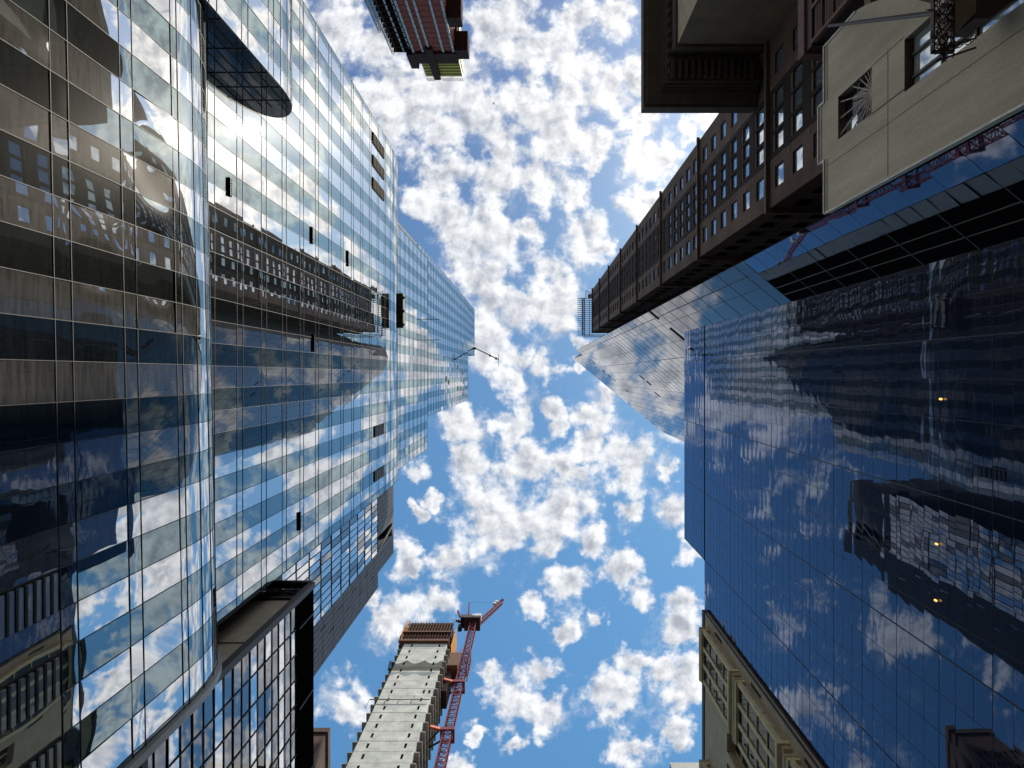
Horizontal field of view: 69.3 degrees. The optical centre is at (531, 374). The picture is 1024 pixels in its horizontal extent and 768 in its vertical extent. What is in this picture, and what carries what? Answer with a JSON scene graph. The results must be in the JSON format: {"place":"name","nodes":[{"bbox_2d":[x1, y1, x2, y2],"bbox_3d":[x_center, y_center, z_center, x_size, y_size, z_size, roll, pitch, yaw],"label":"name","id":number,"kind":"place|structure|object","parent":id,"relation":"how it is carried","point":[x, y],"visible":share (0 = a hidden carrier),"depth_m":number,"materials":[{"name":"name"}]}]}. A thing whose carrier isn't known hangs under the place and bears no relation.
{"place":"outdoors","nodes":[
{"label":"outdoors","id":0,"kind":"place"},
{"bbox_2d":[0,0,474,767],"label":"glass tower","id":1,"kind":"structure","parent":0,"point":[226,386],"depth_m":31.23,"materials":[{"name":"blue glass"}]},
{"bbox_2d":[228,177,231,196],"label":"vent window","id":2,"kind":"structure","parent":1,"relation":"in","point":[229,178],"depth_m":42.75,"materials":[{"name":"grey glass"}]},
{"bbox_2d":[299,512,300,530],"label":"vent window","id":3,"kind":"structure","parent":1,"relation":"in","point":[299,512],"depth_m":55.65,"materials":[{"name":"black glass"}]},
{"bbox_2d":[311,227,312,243],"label":"vent window","id":4,"kind":"structure","parent":1,"relation":"in","point":[311,227],"depth_m":58.89,"materials":[{"name":"black glass"}]},
{"bbox_2d":[312,334,314,351],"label":"vent window","id":5,"kind":"structure","parent":1,"relation":"in","point":[313,335],"depth_m":59.23,"materials":[{"name":"black glass"}]},
{"bbox_2d":[347,250,348,266],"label":"vent window","id":6,"kind":"structure","parent":1,"relation":"in","point":[347,250],"depth_m":70.34,"materials":[{"name":"black glass"}]},
{"bbox_2d":[396,293,439,339],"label":"window cleaning platform","id":7,"kind":"structure","parent":1,"relation":"hanging from","point":[400,310],"depth_m":93.20,"materials":[{"name":"black metal"}]},
{"bbox_2d":[474,347,498,365],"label":"roof davit","id":8,"kind":"object","parent":1,"relation":"attached to","point":[475,348],"visible":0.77,"depth_m":260.21,"materials":[{"name":"black metal"}]},
{"bbox_2d":[314,728,329,767],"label":"brown block","id":9,"kind":"structure","parent":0,"point":[321,747],"depth_m":122.77,"materials":[{"name":"concrete"}]},
{"bbox_2d":[282,485,393,675],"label":"grey clad building","id":10,"kind":"structure","parent":0,"point":[342,566],"depth_m":108.34,"materials":[{"name":"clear glass"}]},
{"bbox_2d":[364,0,468,80],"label":"red tower","id":11,"kind":"structure","parent":0,"point":[431,37],"depth_m":239.91,"materials":[{"name":"red brick"}]},
{"bbox_2d":[303,0,718,767],"label":"sky","id":12,"kind":"structure","parent":0,"point":[543,492],"materials":[{"name":"blue"}]},
{"bbox_2d":[670,762,698,767],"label":"grey tower","id":13,"kind":"structure","parent":0,"point":[684,764],"depth_m":208.86,"materials":[{"name":"white concrete"}]},
{"bbox_2d":[577,4,829,336],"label":"brown brick tower","id":14,"kind":"structure","parent":0,"point":[740,187],"depth_m":83.37,"materials":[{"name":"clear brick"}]},
{"bbox_2d":[687,167,689,181],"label":"window","id":15,"kind":"structure","parent":14,"relation":"in","point":[688,171],"depth_m":104.55,"materials":[{"name":"blue glass"}]},
{"bbox_2d":[687,240,689,254],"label":"window","id":16,"kind":"structure","parent":14,"relation":"in","point":[688,243],"depth_m":104.49,"materials":[{"name":"blue glass"}]},
{"bbox_2d":[703,145,706,160],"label":"window","id":17,"kind":"structure","parent":14,"relation":"in","point":[705,149],"depth_m":94.31,"materials":[{"name":"blue glass"}]},
{"bbox_2d":[704,226,706,241],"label":"window","id":18,"kind":"structure","parent":14,"relation":"in","point":[705,229],"depth_m":94.33,"materials":[{"name":"blue glass"}]},
{"bbox_2d":[712,133,715,149],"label":"window","id":19,"kind":"structure","parent":14,"relation":"in","point":[714,137],"depth_m":89.75,"materials":[{"name":"blue glass"}]},
{"bbox_2d":[712,162,715,175],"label":"window","id":20,"kind":"structure","parent":14,"relation":"in","point":[714,165],"depth_m":89.71,"materials":[{"name":"blue glass"}]},
{"bbox_2d":[712,178,715,190],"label":"window","id":21,"kind":"structure","parent":14,"relation":"in","point":[714,181],"depth_m":89.71,"materials":[{"name":"blue glass"}]},
{"bbox_2d":[712,193,715,206],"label":"window","id":22,"kind":"structure","parent":14,"relation":"in","point":[714,196],"depth_m":89.71,"materials":[{"name":"blue glass"}]},
{"bbox_2d":[712,218,715,234],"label":"window","id":23,"kind":"structure","parent":14,"relation":"in","point":[714,221],"depth_m":89.73,"materials":[{"name":"blue glass"}]},
{"bbox_2d":[722,152,724,165],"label":"window","id":24,"kind":"structure","parent":14,"relation":"in","point":[723,155],"depth_m":85.51,"materials":[{"name":"blue glass"}]},
{"bbox_2d":[722,168,724,181],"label":"window","id":25,"kind":"structure","parent":14,"relation":"in","point":[723,171],"depth_m":85.49,"materials":[{"name":"blue glass"}]},
{"bbox_2d":[722,185,724,198],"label":"window","id":26,"kind":"structure","parent":14,"relation":"in","point":[723,187],"depth_m":85.44,"materials":[{"name":"blue glass"}]},
{"bbox_2d":[722,120,725,138],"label":"window","id":27,"kind":"structure","parent":14,"relation":"in","point":[724,124],"depth_m":85.16,"materials":[{"name":"blue glass"}]},
{"bbox_2d":[722,210,725,227],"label":"window","id":28,"kind":"structure","parent":14,"relation":"in","point":[723,213],"depth_m":85.08,"materials":[{"name":"blue glass"}]},
{"bbox_2d":[732,138,736,154],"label":"window","id":29,"kind":"structure","parent":14,"relation":"in","point":[734,143],"depth_m":80.71,"materials":[{"name":"blue glass"}]},
{"bbox_2d":[732,155,736,170],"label":"window","id":30,"kind":"structure","parent":14,"relation":"in","point":[734,159],"depth_m":80.61,"materials":[{"name":"blue glass"}]},
{"bbox_2d":[732,173,736,188],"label":"window","id":31,"kind":"structure","parent":14,"relation":"in","point":[734,177],"depth_m":80.65,"materials":[{"name":"blue glass"}]},
{"bbox_2d":[732,201,736,220],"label":"window","id":32,"kind":"structure","parent":14,"relation":"in","point":[734,204],"depth_m":80.87,"materials":[{"name":"blue glass"}]},
{"bbox_2d":[733,113,736,125],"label":"window","id":33,"kind":"structure","parent":14,"relation":"in","point":[734,114],"depth_m":80.81,"materials":[{"name":"blue glass"}]},
{"bbox_2d":[744,124,748,140],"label":"window","id":34,"kind":"structure","parent":14,"relation":"in","point":[746,129],"depth_m":76.06,"materials":[{"name":"blue glass"}]},
{"bbox_2d":[744,142,748,158],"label":"window","id":35,"kind":"structure","parent":14,"relation":"in","point":[746,147],"depth_m":76.11,"materials":[{"name":"blue glass"}]},
{"bbox_2d":[744,161,748,177],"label":"window","id":36,"kind":"structure","parent":14,"relation":"in","point":[746,165],"depth_m":76.11,"materials":[{"name":"blue glass"}]},
{"bbox_2d":[744,190,748,210],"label":"window","id":37,"kind":"structure","parent":14,"relation":"in","point":[746,194],"depth_m":76.11,"materials":[{"name":"blue glass"}]},
{"bbox_2d":[757,107,763,126],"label":"window","id":38,"kind":"structure","parent":14,"relation":"in","point":[761,113],"depth_m":71.42,"materials":[{"name":"blue glass"}]},
{"bbox_2d":[757,126,763,145],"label":"window","id":39,"kind":"structure","parent":14,"relation":"in","point":[761,132],"depth_m":71.42,"materials":[{"name":"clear glass"}]},
{"bbox_2d":[757,146,763,165],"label":"window","id":40,"kind":"structure","parent":14,"relation":"in","point":[761,152],"depth_m":71.47,"materials":[{"name":"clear glass"}]},
{"bbox_2d":[757,178,763,200],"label":"window","id":41,"kind":"structure","parent":14,"relation":"in","point":[761,183],"depth_m":71.42,"materials":[{"name":"blue glass"}]},
{"bbox_2d":[758,71,763,94],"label":"window","id":42,"kind":"structure","parent":14,"relation":"in","point":[761,85],"depth_m":71.35,"materials":[{"name":"black glass"}]},
{"bbox_2d":[776,46,782,70],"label":"window","id":43,"kind":"structure","parent":14,"relation":"in","point":[779,54],"depth_m":66.00,"materials":[{"name":"black glass"}]},
{"bbox_2d":[776,85,782,106],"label":"window","id":44,"kind":"structure","parent":14,"relation":"in","point":[780,91],"depth_m":66.02,"materials":[{"name":"black glass"}]},
{"bbox_2d":[776,106,782,126],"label":"window","id":45,"kind":"structure","parent":14,"relation":"in","point":[779,113],"depth_m":66.06,"materials":[{"name":"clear glass"}]},
{"bbox_2d":[776,127,782,148],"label":"window","id":46,"kind":"structure","parent":14,"relation":"in","point":[779,134],"depth_m":66.02,"materials":[{"name":"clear glass"}]},
{"bbox_2d":[776,162,782,185],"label":"window","id":47,"kind":"structure","parent":14,"relation":"in","point":[780,167],"depth_m":65.96,"materials":[{"name":"blue glass"}]},
{"bbox_2d":[794,26,797,48],"bbox_3d":[22.145,-28.025,61.225,0.090,2.250,1.850,0,-90,0],"label":"window","id":48,"kind":"structure","parent":14,"relation":"in","point":[796,30],"depth_m":61.96,"materials":[{"name":"black glass"}]},
{"bbox_2d":[794,63,801,86],"bbox_3d":[22.145,-24.700,61.225,0.090,2.250,1.600,0,-90,0],"label":"window","id":49,"kind":"structure","parent":14,"relation":"in","point":[798,72],"depth_m":61.49,"materials":[{"name":"black glass"}]},
{"bbox_2d":[794,86,801,108],"bbox_3d":[22.145,-22.875,61.225,0.090,2.250,1.550,0,-90,0],"label":"window","id":50,"kind":"structure","parent":14,"relation":"in","point":[798,94],"depth_m":61.50,"materials":[{"name":"black glass"}]},
{"bbox_2d":[794,109,801,131],"bbox_3d":[22.145,-20.950,61.225,0.090,2.250,1.600,0,-90,0],"label":"window","id":51,"kind":"structure","parent":14,"relation":"in","point":[798,117],"depth_m":61.47,"materials":[{"name":"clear glass"}]},
{"bbox_2d":[794,145,802,171],"bbox_3d":[22.145,-17.800,61.225,0.090,2.250,1.900,0,-90,0],"label":"window","id":52,"kind":"structure","parent":14,"relation":"in","point":[799,152],"depth_m":61.29,"materials":[{"name":"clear glass"}]},
{"bbox_2d":[815,133,816,156],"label":"window","id":53,"kind":"structure","parent":14,"relation":"in","point":[816,133],"depth_m":57.60,"materials":[{"name":"black glass"}]},
{"bbox_2d":[815,63,822,87],"bbox_3d":[22.145,-22.875,56.675,0.090,2.250,1.550,0,-90,0],"label":"window","id":54,"kind":"structure","parent":14,"relation":"in","point":[819,71],"depth_m":57.01,"materials":[{"name":"black glass"}]},
{"bbox_2d":[815,88,822,113],"bbox_3d":[22.145,-20.950,56.675,0.090,2.250,1.600,0,-90,0],"label":"window","id":55,"kind":"structure","parent":14,"relation":"in","point":[819,96],"depth_m":57.15,"materials":[{"name":"black glass"}]},
{"bbox_2d":[798,0,863,60],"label":"timber bay","id":56,"kind":"object","parent":14,"relation":"attached to","point":[815,19],"visible":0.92,"depth_m":42.31,"materials":[{"name":"brown wood"}]},
{"bbox_2d":[574,109,1023,767],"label":"blue glass tower","id":57,"kind":"structure","parent":0,"point":[846,469],"depth_m":38.26,"materials":[{"name":"blue glass"}]},
{"bbox_3d":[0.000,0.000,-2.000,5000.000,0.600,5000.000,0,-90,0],"label":"ground","id":58,"kind":"structure","parent":0,"visible":0},
{"bbox_2d":[139,575,314,767],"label":"dark framed building","id":59,"kind":"structure","parent":58,"relation":"on","point":[255,708],"depth_m":44.73,"materials":[{"name":"blue glass"}]},
{"bbox_2d":[342,620,460,767],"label":"concrete tower","id":60,"kind":"structure","parent":58,"relation":"on","point":[411,699],"depth_m":326.79,"materials":[{"name":"white concrete"}]},
{"bbox_2d":[428,599,503,767],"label":"tower crane","id":61,"kind":"object","parent":58,"relation":"on","point":[469,623],"visible":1,"depth_m":360.58,"materials":[{"name":"red metal"}]},
{"bbox_2d":[641,0,797,112],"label":"cornice building","id":62,"kind":"structure","parent":58,"relation":"on","point":[700,56],"depth_m":70.60,"materials":[{"name":"stone"}]},
{"bbox_2d":[699,610,822,767],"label":"bay window building","id":63,"kind":"structure","parent":58,"relation":"on","point":[746,723],"depth_m":61.59,"materials":[{"name":"beige stone"}]},
{"bbox_2d":[699,759,709,767],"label":"bay window","id":64,"kind":"structure","parent":63,"relation":"in","point":[703,763],"depth_m":73.14,"materials":[{"name":"beige stone"}]},
{"bbox_2d":[699,627,740,733],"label":"bay window","id":65,"kind":"structure","parent":63,"relation":"in","point":[716,671],"depth_m":67.62,"materials":[{"name":"beige glass"}]},
{"bbox_2d":[734,745,749,767],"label":"recessed window","id":66,"kind":"structure","parent":63,"relation":"in","point":[741,758],"depth_m":64.27,"materials":[{"name":"black glass"}]},
{"bbox_2d":[732,678,791,767],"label":"bay window","id":67,"kind":"structure","parent":63,"relation":"in","point":[758,740],"depth_m":56.59,"materials":[{"name":"beige glass"}]},
{"bbox_2d":[783,754,802,767],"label":"bay window","id":68,"kind":"structure","parent":63,"relation":"in","point":[789,760],"depth_m":48.39,"materials":[{"name":"beige stone"}]},
{"bbox_2d":[817,0,1023,214],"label":"cream building","id":69,"kind":"structure","parent":58,"relation":"on","point":[898,100],"depth_m":28.42,"materials":[{"name":"beige stone"}]},
{"bbox_2d":[840,69,871,135],"bbox_3d":[14.409,-11.865,32.602,0.262,3.405,2.011,0,-90,0],"label":"sunburst window","id":70,"kind":"structure","parent":69,"relation":"in","point":[858,103],"depth_m":32.69,"materials":[{"name":"grey glass"}]},
{"bbox_2d":[827,0,1012,61],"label":"iron canopy","id":71,"kind":"object","parent":69,"relation":"attached to","point":[960,18],"visible":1,"depth_m":21.50,"materials":[{"name":"black metal"}]},
{"bbox_2d":[910,0,1023,87],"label":"frosted window","id":72,"kind":"structure","parent":69,"relation":"in","point":[922,62],"depth_m":27.05,"materials":[{"name":"glass"}]}
]}

